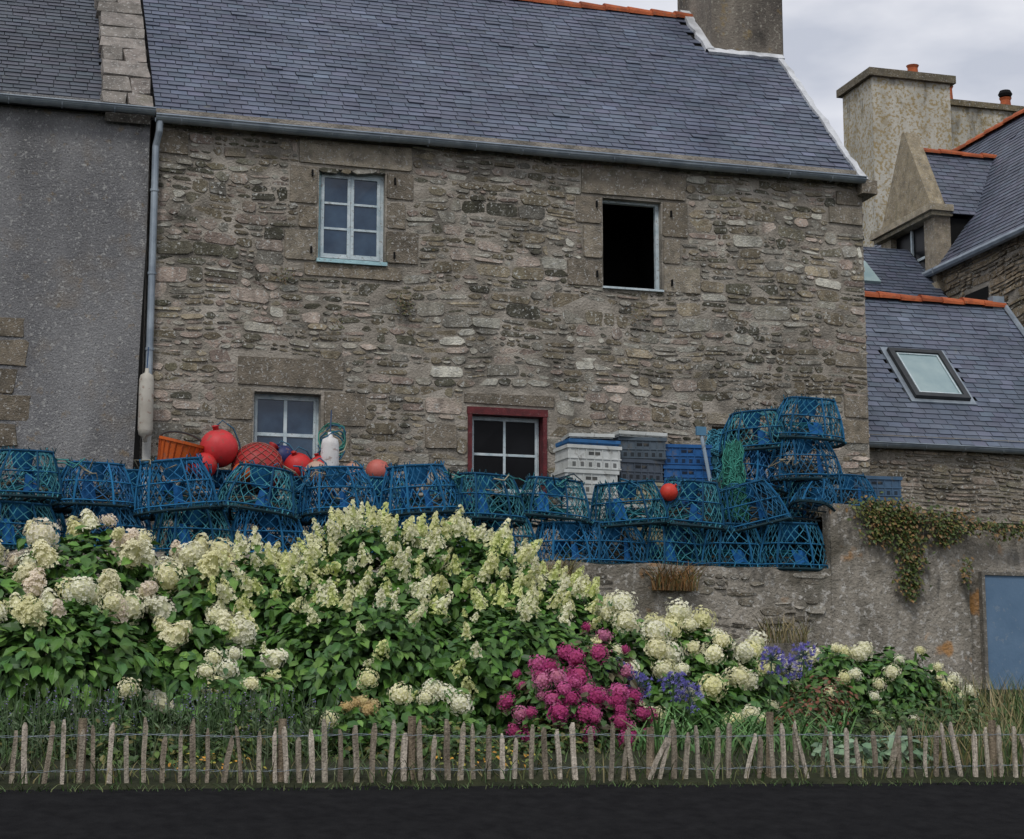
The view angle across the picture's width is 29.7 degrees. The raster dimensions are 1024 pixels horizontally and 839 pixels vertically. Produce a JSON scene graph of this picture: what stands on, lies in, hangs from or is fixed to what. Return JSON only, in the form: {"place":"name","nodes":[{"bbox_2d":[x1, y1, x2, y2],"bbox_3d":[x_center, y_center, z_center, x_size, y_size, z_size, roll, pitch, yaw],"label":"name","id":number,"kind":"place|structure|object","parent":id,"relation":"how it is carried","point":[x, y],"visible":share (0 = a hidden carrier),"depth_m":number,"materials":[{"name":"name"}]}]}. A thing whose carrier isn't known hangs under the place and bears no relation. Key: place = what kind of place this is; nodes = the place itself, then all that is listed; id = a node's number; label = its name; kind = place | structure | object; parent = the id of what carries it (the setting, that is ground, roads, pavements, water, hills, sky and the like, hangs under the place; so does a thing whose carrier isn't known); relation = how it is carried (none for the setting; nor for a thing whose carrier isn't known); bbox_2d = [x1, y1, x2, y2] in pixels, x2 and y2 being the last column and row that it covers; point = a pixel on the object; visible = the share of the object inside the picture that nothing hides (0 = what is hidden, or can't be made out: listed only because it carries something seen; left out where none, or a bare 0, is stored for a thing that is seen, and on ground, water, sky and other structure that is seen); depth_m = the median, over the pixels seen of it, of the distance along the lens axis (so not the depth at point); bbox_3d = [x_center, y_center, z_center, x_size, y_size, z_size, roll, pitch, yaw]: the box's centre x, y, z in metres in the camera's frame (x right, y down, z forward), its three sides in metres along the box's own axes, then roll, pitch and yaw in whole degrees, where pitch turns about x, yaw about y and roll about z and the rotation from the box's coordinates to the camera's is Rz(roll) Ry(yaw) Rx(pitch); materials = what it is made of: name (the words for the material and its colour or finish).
{"place":"outdoors","nodes":[
{"label":"outdoors","id":0,"kind":"place"},
{"bbox_2d":[0,782,1023,838],"bbox_3d":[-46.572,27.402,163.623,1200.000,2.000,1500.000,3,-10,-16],"label":"ground","id":1,"kind":"structure","parent":0,"point":[971,810],"depth_m":13.11,"materials":[{"name":"asphalt"}]},
{"bbox_2d":[0,503,1023,689],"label":"retaining wall","id":2,"kind":"structure","parent":1,"relation":"on","point":[856,594],"depth_m":21.72,"materials":[{"name":"grey stone"}]},
{"bbox_2d":[0,497,60,550],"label":"lobster pot","id":3,"kind":"object","parent":2,"relation":"on","point":[19,511],"visible":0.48,"depth_m":19.40,"materials":[{"name":"plastic"}]},
{"bbox_2d":[0,446,66,503],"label":"lobster pot","id":4,"kind":"object","parent":3,"relation":"on","point":[23,458],"visible":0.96,"depth_m":19.48,"materials":[{"name":"plastic"}]},
{"bbox_2d":[150,502,234,555],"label":"lobster pot","id":5,"kind":"object","parent":2,"relation":"on","point":[194,519],"visible":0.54,"depth_m":19.88,"materials":[{"name":"plastic"}]},
{"bbox_2d":[131,453,223,519],"bbox_3d":[-3.485,0.683,20.013,0.963,0.618,0.675,-5,-7,-13],"label":"lobster pot","id":6,"kind":"object","parent":5,"relation":"on","point":[174,493],"visible":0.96,"depth_m":19.84,"materials":[{"name":"plastic"}]},
{"bbox_2d":[227,507,307,554],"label":"lobster pot","id":7,"kind":"object","parent":2,"relation":"on","point":[268,520],"visible":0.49,"depth_m":20.11,"materials":[{"name":"plastic"}]},
{"bbox_2d":[211,460,300,527],"bbox_3d":[-2.661,0.761,20.297,0.956,0.578,0.707,9,-16,-5],"label":"lobster pot","id":8,"kind":"object","parent":7,"relation":"on","point":[262,476],"visible":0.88,"depth_m":20.13,"materials":[{"name":"plastic"}]},
{"bbox_2d":[308,513,378,555],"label":"lobster pot","id":9,"kind":"object","parent":2,"relation":"on","point":[319,518],"visible":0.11,"depth_m":20.34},
{"bbox_2d":[297,462,381,524],"bbox_3d":[-1.854,0.781,20.625,0.930,0.600,0.642,1,-15,-21],"label":"lobster pot","id":10,"kind":"object","parent":9,"relation":"on","point":[340,483],"visible":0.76,"depth_m":20.50,"materials":[{"name":"plastic"}]},
{"bbox_2d":[28,422,798,505],"bbox_3d":[-0.949,0.488,21.102,8.540,0.986,1.075,3,-10,-16],"label":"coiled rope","id":11,"kind":"object","parent":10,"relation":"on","point":[343,444],"visible":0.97,"depth_m":20.81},
{"bbox_2d":[2,555,825,683],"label":"wall stones","id":12,"kind":"object","parent":2,"relation":"attached to","point":[815,609],"depth_m":21.27,"materials":[{"name":"stone"}]},
{"bbox_2d":[690,519,766,567],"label":"lobster pot","id":13,"kind":"object","parent":2,"relation":"on","point":[738,557],"visible":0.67,"depth_m":21.54,"materials":[{"name":"plastic"}]},
{"bbox_2d":[718,439,750,521],"bbox_3d":[2.540,0.686,21.810,0.418,0.961,0.258,3,-10,-16],"label":"green fishing net","id":14,"kind":"object","parent":13,"relation":"on","point":[733,470],"visible":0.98,"depth_m":21.81,"materials":[{"name":"fabric"}]},
{"bbox_2d":[712,476,793,537],"bbox_3d":[2.670,0.966,21.867,0.930,0.568,0.664,-14,-5,-4],"label":"lobster pot","id":15,"kind":"object","parent":13,"relation":"on","point":[761,512],"visible":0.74,"depth_m":21.67,"materials":[{"name":"plastic"}]},
{"bbox_2d":[837,491,1023,603],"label":"wall creeper","id":16,"kind":"object","parent":2,"relation":"attached to","point":[945,532],"depth_m":21.83,"materials":[{"name":"green plant"}]},
{"bbox_2d":[966,529,1023,688],"bbox_3d":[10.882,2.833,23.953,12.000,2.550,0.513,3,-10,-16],"label":"door surround","id":17,"kind":"object","parent":2,"relation":"attached to","point":[1005,556],"visible":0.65,"depth_m":22.28,"materials":[{"name":"concrete"}]},
{"bbox_2d":[985,575,1023,688],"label":"blue door panel","id":18,"kind":"structure","parent":2,"relation":"in","point":[1004,594],"depth_m":22.15,"materials":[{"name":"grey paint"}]},
{"bbox_2d":[0,668,1023,792],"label":"garden ground","id":19,"kind":"structure","parent":0,"point":[538,779],"depth_m":14.53,"materials":[{"name":"plant"}]},
{"bbox_2d":[0,508,294,728],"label":"white hydrangea bush","id":20,"kind":"object","parent":19,"relation":"on","point":[125,618],"visible":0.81,"depth_m":16.49,"materials":[{"name":"green plant"}]},
{"bbox_2d":[0,681,340,761],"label":"lavender plants","id":21,"kind":"object","parent":19,"relation":"on","point":[14,716],"visible":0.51,"depth_m":14.66,"materials":[{"name":"green plant"}]},
{"bbox_2d":[306,690,411,757],"bbox_3d":[-1.220,2.476,15.114,0.794,0.710,0.539,7,-12,-38],"label":"faded hydrangea plant","id":22,"kind":"object","parent":19,"relation":"on","point":[349,705],"visible":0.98,"depth_m":15.11,"materials":[{"name":"green plant"}]},
{"bbox_2d":[169,499,631,733],"bbox_3d":[-0.914,1.984,17.653,4.516,2.643,2.850,3,-10,-16],"label":"panicle hydrangea bush","id":23,"kind":"object","parent":19,"relation":"on","point":[414,621],"visible":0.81,"depth_m":17.21,"materials":[{"name":"green plant"}]},
{"bbox_2d":[0,712,1023,783],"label":"picket fence","id":24,"kind":"object","parent":19,"relation":"on","point":[411,746],"visible":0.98,"depth_m":14.19,"materials":[{"name":"wood"}]},
{"bbox_2d":[0,681,1023,764],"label":"mixed plants","id":25,"kind":"object","parent":19,"relation":"on","point":[381,754],"visible":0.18,"depth_m":15.55,"materials":[{"name":"green plant"}]},
{"bbox_2d":[496,622,660,749],"bbox_3d":[0.676,2.420,16.415,1.551,1.453,1.126,9,-13,-44],"label":"pink hydrangea bush","id":26,"kind":"object","parent":19,"relation":"on","point":[573,691],"visible":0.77,"depth_m":16.24,"materials":[{"name":"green plant"}]},
{"bbox_2d":[603,657,704,728],"bbox_3d":[1.238,2.513,16.837,0.972,0.883,0.342,3,-10,-16],"label":"agapanthus","id":27,"kind":"object","parent":19,"relation":"on","point":[672,683],"visible":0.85,"depth_m":16.91,"materials":[{"name":"purple plant"}]},
{"bbox_2d":[573,589,805,730],"bbox_3d":[1.749,2.519,18.153,2.517,1.827,1.799,3,-10,-16],"label":"white hydrangea bush","id":28,"kind":"object","parent":19,"relation":"on","point":[730,678],"visible":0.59,"depth_m":17.97,"materials":[{"name":"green plant"}]},
{"bbox_2d":[600,641,894,753],"bbox_3d":[1.793,2.445,16.660,2.984,1.159,2.117,3,-10,-16],"label":"agapanthus","id":29,"kind":"object","parent":19,"relation":"on","point":[706,725],"depth_m":16.46,"materials":[{"name":"plant"}]},
{"bbox_2d":[774,673,858,734],"bbox_3d":[2.829,2.686,17.783,0.718,0.728,1.527,-3,-10,16],"label":"red leaved shrub","id":30,"kind":"object","parent":19,"relation":"on","point":[820,705],"visible":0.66,"depth_m":17.98,"materials":[{"name":"green plant"}]},
{"bbox_2d":[777,641,978,719],"bbox_3d":[3.701,2.891,19.230,2.513,1.379,1.222,3,-10,-16],"label":"white hydrangea bush","id":31,"kind":"object","parent":19,"relation":"on","point":[898,670],"visible":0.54,"depth_m":19.01,"materials":[{"name":"green plant"}]},
{"bbox_2d":[811,726,948,763],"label":"artichoke plant","id":32,"kind":"object","parent":19,"relation":"on","point":[865,747],"visible":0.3,"depth_m":15.72,"materials":[{"name":"green plant"}]},
{"bbox_2d":[567,0,1023,145],"label":"sky","id":33,"kind":"structure","parent":0,"point":[827,44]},
{"bbox_2d":[783,517,1023,566],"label":"terrace ground","id":34,"kind":"structure","parent":0,"point":[970,524],"depth_m":22.41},
{"bbox_2d":[0,91,149,543],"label":"rendered wall","id":35,"kind":"structure","parent":34,"relation":"on","point":[73,205],"depth_m":22.28,"materials":[{"name":"paint"}]},
{"bbox_2d":[0,317,30,446],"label":"window stones","id":36,"kind":"object","parent":35,"relation":"attached to","point":[14,407],"depth_m":21.89,"materials":[{"name":"stone"}]},
{"bbox_2d":[0,0,104,113],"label":"roof deck","id":37,"kind":"structure","parent":35,"relation":"on","point":[47,107],"depth_m":23.14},
{"bbox_2d":[0,0,104,111],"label":"slate roof","id":38,"kind":"structure","parent":37,"relation":"on","point":[20,75],"depth_m":23.62,"materials":[{"name":"stone"}]},
{"bbox_2d":[94,0,153,124],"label":"stone gable coping","id":39,"kind":"object","parent":37,"relation":"on","point":[125,73],"visible":0.99,"depth_m":23.58,"materials":[{"name":"stone"}]},
{"bbox_2d":[0,93,155,115],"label":"gutter","id":40,"kind":"object","parent":35,"relation":"attached to","point":[79,104],"visible":1,"depth_m":22.39,"materials":[{"name":"metal"}]},
{"bbox_2d":[63,500,143,547],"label":"lobster pot","id":41,"kind":"object","parent":34,"relation":"on","point":[101,510],"visible":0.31,"depth_m":19.73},
{"bbox_2d":[50,457,136,513],"bbox_3d":[-4.297,0.673,19.876,0.894,0.520,0.655,5,-10,-27],"label":"lobster pot","id":42,"kind":"object","parent":41,"relation":"on","point":[90,493],"visible":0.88,"depth_m":19.72,"materials":[{"name":"plastic"}]},
{"bbox_2d":[141,436,150,529],"bbox_3d":[-4.196,0.695,22.095,0.100,2.070,0.100,3,-10,-16],"label":"downpipe","id":43,"kind":"object","parent":34,"relation":"on","point":[146,450],"visible":0.03,"depth_m":22.11,"materials":[{"name":"plastic"}]},
{"bbox_2d":[145,120,162,373],"bbox_3d":[-4.176,-1.913,22.493,0.102,3.245,0.173,7,-11,-35],"label":"downpipe","id":44,"kind":"object","parent":43,"relation":"attached to","point":[154,191],"visible":0.92,"depth_m":22.51,"materials":[{"name":"metal"}]},
{"bbox_2d":[138,347,153,441],"bbox_3d":[-4.181,-0.289,22.060,0.170,1.100,0.170,3,-10,-16],"label":"boat fender","id":45,"kind":"object","parent":44,"relation":"hanging from","point":[145,404],"visible":1,"depth_m":21.98,"materials":[{"name":"plastic"}]},
{"bbox_2d":[164,513,235,547],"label":"lobster pot","id":46,"kind":"object","parent":34,"relation":"on","point":[204,522],"visible":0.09,"depth_m":20.68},
{"bbox_2d":[172,467,256,523],"bbox_3d":[-3.221,0.808,20.877,0.930,0.586,0.635,2,-10,-14],"label":"lobster pot","id":47,"kind":"object","parent":46,"relation":"on","point":[221,476],"visible":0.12,"depth_m":20.76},
{"bbox_2d":[199,420,240,467],"bbox_3d":[-3.169,0.268,20.855,0.418,0.512,0.418,-3,-10,15],"label":"round buoy","id":48,"kind":"object","parent":47,"relation":"on","point":[219,445],"visible":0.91,"depth_m":20.70,"materials":[{"name":"plastic"}]},
{"bbox_2d":[250,516,322,555],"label":"lobster pot","id":49,"kind":"object","parent":34,"relation":"on","point":[307,527],"visible":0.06,"depth_m":20.90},
{"bbox_2d":[254,474,327,525],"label":"lobster pot","id":50,"kind":"object","parent":49,"relation":"on","point":[297,486],"visible":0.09,"depth_m":20.99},
{"bbox_2d":[231,442,285,494],"bbox_3d":[-2.762,0.550,20.951,0.576,0.647,0.574,-4,-10,22],"label":"round buoy","id":51,"kind":"object","parent":50,"relation":"on","point":[262,453],"visible":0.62,"depth_m":20.79,"materials":[{"name":"plastic"}]},
{"bbox_2d":[395,514,462,548],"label":"lobster pot","id":52,"kind":"object","parent":34,"relation":"on","point":[404,518],"visible":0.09,"depth_m":20.64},
{"bbox_2d":[379,460,464,519],"bbox_3d":[-0.999,0.757,20.761,0.966,0.612,0.647,-1,-9,-33],"label":"lobster pot","id":53,"kind":"object","parent":52,"relation":"on","point":[410,500],"visible":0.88,"depth_m":20.61,"materials":[{"name":"plastic"}]},
{"bbox_2d":[465,513,540,560],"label":"lobster pot","id":54,"kind":"object","parent":34,"relation":"on","point":[496,525],"visible":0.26,"depth_m":20.84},
{"bbox_2d":[444,469,527,527],"bbox_3d":[-0.286,0.855,20.960,0.916,0.577,0.679,7,-12,-31],"label":"lobster pot","id":55,"kind":"object","parent":54,"relation":"on","point":[483,481],"visible":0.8,"depth_m":20.79,"materials":[{"name":"plastic"}]},
{"bbox_2d":[139,108,869,561],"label":"stone wall","id":56,"kind":"structure","parent":34,"relation":"on","point":[579,308],"depth_m":23.74,"materials":[{"name":"stone"}]},
{"bbox_2d":[253,172,383,457],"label":"white window frames","id":57,"kind":"structure","parent":56,"relation":"attached to","point":[350,204],"depth_m":23.41,"materials":[{"name":"paint"}]},
{"bbox_2d":[257,178,376,459],"bbox_3d":[-2.336,-1.165,23.195,1.403,3.597,0.063,2,-9,-12],"label":"blue window glass","id":58,"kind":"object","parent":57,"relation":"attached to","point":[270,414],"visible":0.88,"depth_m":23.41,"materials":[{"name":"glass"}]},
{"bbox_2d":[140,0,848,167],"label":"roof deck","id":59,"kind":"structure","parent":56,"relation":"on","point":[150,72],"depth_m":25.55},
{"bbox_2d":[143,0,853,174],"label":"slate roof front","id":60,"kind":"structure","parent":59,"relation":"on","point":[760,86],"depth_m":25.60,"materials":[{"name":"stone"}]},
{"bbox_2d":[677,0,782,54],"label":"chimney stack","id":61,"kind":"object","parent":59,"relation":"on","point":[749,25],"visible":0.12,"depth_m":28.13,"materials":[{"name":"concrete"}]},
{"bbox_2d":[467,406,547,496],"bbox_3d":[-0.088,0.543,23.554,1.020,1.340,0.285,3,-10,-16],"label":"red window casing","id":62,"kind":"object","parent":56,"relation":"attached to","point":[541,416],"depth_m":23.55,"materials":[{"name":"paint"}]},
{"bbox_2d":[472,416,538,495],"bbox_3d":[-0.101,0.447,23.615,0.880,0.950,0.072,3,-10,-16],"label":"white inner frame","id":63,"kind":"object","parent":62,"relation":"attached to","point":[524,420],"visible":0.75,"depth_m":23.63,"materials":[{"name":"paint"}]},
{"bbox_2d":[474,420,534,489],"bbox_3d":[-0.097,0.437,23.601,0.780,0.835,0.012,3,-10,-16],"label":"dark window glass","id":64,"kind":"object","parent":63,"relation":"attached to","point":[520,437],"visible":0.79,"depth_m":23.61,"materials":[{"name":"glass"}]},
{"bbox_2d":[150,123,870,535],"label":"rubble stones","id":65,"kind":"object","parent":56,"relation":"attached to","point":[442,375],"visible":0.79,"depth_m":23.80,"materials":[{"name":"stone"}]},
{"bbox_2d":[159,129,877,489],"bbox_3d":[0.252,-1.146,23.881,9.319,4.380,0.480,3,-10,-16],"label":"dressed granite","id":66,"kind":"object","parent":56,"relation":"attached to","point":[347,409],"visible":0.88,"depth_m":23.49,"materials":[{"name":"stone"}]},
{"bbox_2d":[155,113,866,183],"bbox_3d":[0.206,-3.328,24.001,9.180,0.104,0.198,3,-10,-16],"label":"gutter","id":67,"kind":"object","parent":66,"relation":"on","point":[433,141],"visible":1,"depth_m":23.84,"materials":[{"name":"metal"}]},
{"bbox_2d":[312,204,741,517],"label":"dark rooms","id":68,"kind":"object","parent":56,"relation":"attached to","point":[628,246],"visible":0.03,"depth_m":25.87,"materials":[{"name":"black"}]},
{"bbox_2d":[680,10,867,179],"bbox_3d":[3.853,-4.582,27.311,1.163,3.521,3.715,8,-12,-40],"label":"white verge flashing","id":69,"kind":"object","parent":56,"relation":"attached to","point":[696,29],"visible":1,"depth_m":27.81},
{"bbox_2d":[535,519,611,563],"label":"lobster pot","id":70,"kind":"object","parent":34,"relation":"on","point":[568,530],"visible":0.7,"depth_m":21.02,"materials":[{"name":"plastic"}]},
{"bbox_2d":[513,473,593,530],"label":"lobster pot","id":71,"kind":"object","parent":70,"relation":"on","point":[540,508],"visible":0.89,"depth_m":21.11,"materials":[{"name":"plastic"}]},
{"bbox_2d":[564,541,620,562],"bbox_3d":[0.849,1.565,21.915,0.672,0.334,0.432,2,-10,-14],"label":"plastic crate","id":72,"kind":"object","parent":34,"relation":"on","point":[615,543],"visible":0.05,"depth_m":21.77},
{"bbox_2d":[556,520,621,545],"bbox_3d":[0.876,1.310,21.965,0.672,0.284,0.432,3,-10,-16],"label":"plastic crate","id":73,"kind":"object","parent":72,"relation":"on","point":[558,537],"visible":0.05,"depth_m":21.80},
{"bbox_2d":[555,494,620,520],"bbox_3d":[0.863,1.028,22.007,0.672,0.284,0.432,2,-9,-12],"label":"plastic crate","id":74,"kind":"object","parent":73,"relation":"on","point":[589,497],"visible":0.16,"depth_m":21.81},
{"bbox_2d":[551,469,618,497],"bbox_3d":[0.833,0.745,22.045,0.672,0.284,0.432,3,-10,-20],"label":"plastic crate","id":75,"kind":"object","parent":74,"relation":"on","point":[590,478],"visible":0.45,"depth_m":21.86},
{"bbox_2d":[553,444,621,471],"bbox_3d":[0.867,0.466,22.100,0.672,0.284,0.432,3,-10,-20],"label":"plastic crate","id":76,"kind":"object","parent":75,"relation":"on","point":[586,457],"visible":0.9,"depth_m":21.92,"materials":[{"name":"plastic"}]},
{"bbox_2d":[575,518,650,564],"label":"lobster pot","id":77,"kind":"object","parent":34,"relation":"on","point":[608,535],"visible":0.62,"depth_m":21.19,"materials":[{"name":"plastic"}]},
{"bbox_2d":[590,478,670,530],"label":"lobster pot","id":78,"kind":"object","parent":77,"relation":"on","point":[616,511],"visible":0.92,"depth_m":21.27,"materials":[{"name":"plastic"}]},
{"bbox_2d":[620,550,662,563],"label":"plastic crate","id":79,"kind":"object","parent":34,"relation":"on","point":[639,557],"visible":0.02,"depth_m":21.99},
{"bbox_2d":[620,527,663,549],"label":"plastic crate","id":80,"kind":"object","parent":79,"relation":"on","point":[639,529],"visible":0.13,"depth_m":22.06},
{"bbox_2d":[624,504,661,518],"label":"plastic crate","id":81,"kind":"object","parent":80,"relation":"on","point":[634,505],"visible":0.06,"depth_m":22.06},
{"bbox_2d":[618,481,663,504],"bbox_3d":[1.432,0.877,22.307,0.572,0.259,0.432,3,-10,-20],"label":"plastic crate","id":82,"kind":"object","parent":81,"relation":"on","point":[659,485],"visible":0.12,"depth_m":22.12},
{"bbox_2d":[618,458,663,482],"bbox_3d":[1.417,0.620,22.345,0.572,0.259,0.432,3,-10,-19],"label":"plastic crate","id":83,"kind":"object","parent":82,"relation":"on","point":[635,469],"visible":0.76,"depth_m":22.16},
{"bbox_2d":[613,437,666,460],"bbox_3d":[1.471,0.366,22.403,0.572,0.259,0.432,2,-9,-10],"label":"plastic crate","id":84,"kind":"object","parent":83,"relation":"on","point":[648,448],"visible":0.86,"depth_m":22.20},
{"bbox_2d":[635,519,711,565],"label":"lobster pot","id":85,"kind":"object","parent":34,"relation":"on","point":[672,534],"visible":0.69,"depth_m":21.39,"materials":[{"name":"plastic"}]},
{"bbox_2d":[646,476,727,532],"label":"lobster pot","id":86,"kind":"object","parent":85,"relation":"on","point":[694,513],"visible":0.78,"depth_m":21.47,"materials":[{"name":"plastic"}]},
{"bbox_2d":[727,533,776,565],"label":"lobster pot","id":87,"kind":"object","parent":34,"relation":"on","point":[747,546],"visible":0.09,"depth_m":22.12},
{"bbox_2d":[738,488,789,533],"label":"lobster pot","id":88,"kind":"object","parent":87,"relation":"on","point":[770,510],"visible":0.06,"depth_m":22.19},
{"bbox_2d":[743,447,794,500],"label":"lobster pot","id":89,"kind":"object","parent":88,"relation":"on","point":[759,460],"visible":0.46,"depth_m":22.24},
{"bbox_2d":[717,406,792,457],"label":"lobster pot","id":90,"kind":"object","parent":89,"relation":"on","point":[760,439],"visible":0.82,"depth_m":22.31,"materials":[{"name":"plastic"}]},
{"bbox_2d":[746,520,828,571],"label":"lobster pot","id":91,"kind":"object","parent":34,"relation":"on","point":[786,532],"visible":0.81,"depth_m":21.69,"materials":[{"name":"plastic"}]},
{"bbox_2d":[787,477,838,546],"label":"lobster pot","id":92,"kind":"object","parent":91,"relation":"on","point":[818,496],"visible":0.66,"depth_m":21.96,"materials":[{"name":"plastic"}]},
{"bbox_2d":[767,433,843,486],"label":"lobster pot","id":93,"kind":"object","parent":92,"relation":"on","point":[802,447],"visible":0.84,"depth_m":22.23,"materials":[{"name":"plastic"}]},
{"bbox_2d":[768,394,846,448],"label":"lobster pot","id":94,"kind":"object","parent":93,"relation":"on","point":[807,406],"visible":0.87,"depth_m":22.37,"materials":[{"name":"plastic"}]},
{"bbox_2d":[865,291,1023,522],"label":"slate roof cottage","id":95,"kind":"structure","parent":34,"relation":"on","point":[945,380],"depth_m":27.66,"materials":[{"name":"stone"}]},
{"bbox_2d":[873,115,1023,268],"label":"wing roof","id":96,"kind":"structure","parent":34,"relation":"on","point":[987,224],"depth_m":35.07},
{"bbox_2d":[877,126,1023,258],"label":"roof deck","id":97,"kind":"structure","parent":96,"relation":"on","point":[998,185],"depth_m":35.49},
{"bbox_2d":[870,133,953,291],"bbox_3d":[7.490,-3.786,36.286,0.480,3.300,2.400,3,-10,-16],"label":"dormer stonework","id":98,"kind":"object","parent":97,"relation":"on","point":[915,200],"visible":0.71,"depth_m":35.97,"materials":[{"name":"stone"}]},
{"bbox_2d":[925,152,992,215],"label":"dormer roof","id":99,"kind":"structure","parent":98,"relation":"on","point":[978,174],"depth_m":36.19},
{"bbox_2d":[843,76,1015,246],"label":"chimney stacks","id":100,"kind":"object","parent":97,"relation":"on","point":[881,115],"visible":0.27,"depth_m":41.26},
{"bbox_2d":[836,67,1023,111],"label":"chimney caps","id":101,"kind":"object","parent":100,"relation":"on","point":[856,81],"visible":0.36,"depth_m":41.48,"materials":[{"name":"concrete"}]},
{"bbox_2d":[941,229,1023,326],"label":"rubble stones","id":102,"kind":"object","parent":96,"relation":"attached to","point":[1018,311],"visible":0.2,"depth_m":33.22,"materials":[{"name":"stone"}]},
{"bbox_2d":[863,246,947,297],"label":"slate shed","id":103,"kind":"structure","parent":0,"point":[896,271],"depth_m":35.09,"materials":[{"name":"stone"}]},
{"bbox_2d":[943,228,1023,324],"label":"wing wall","id":104,"kind":"structure","parent":0,"point":[1013,295],"depth_m":33.27,"materials":[{"name":"stone"}]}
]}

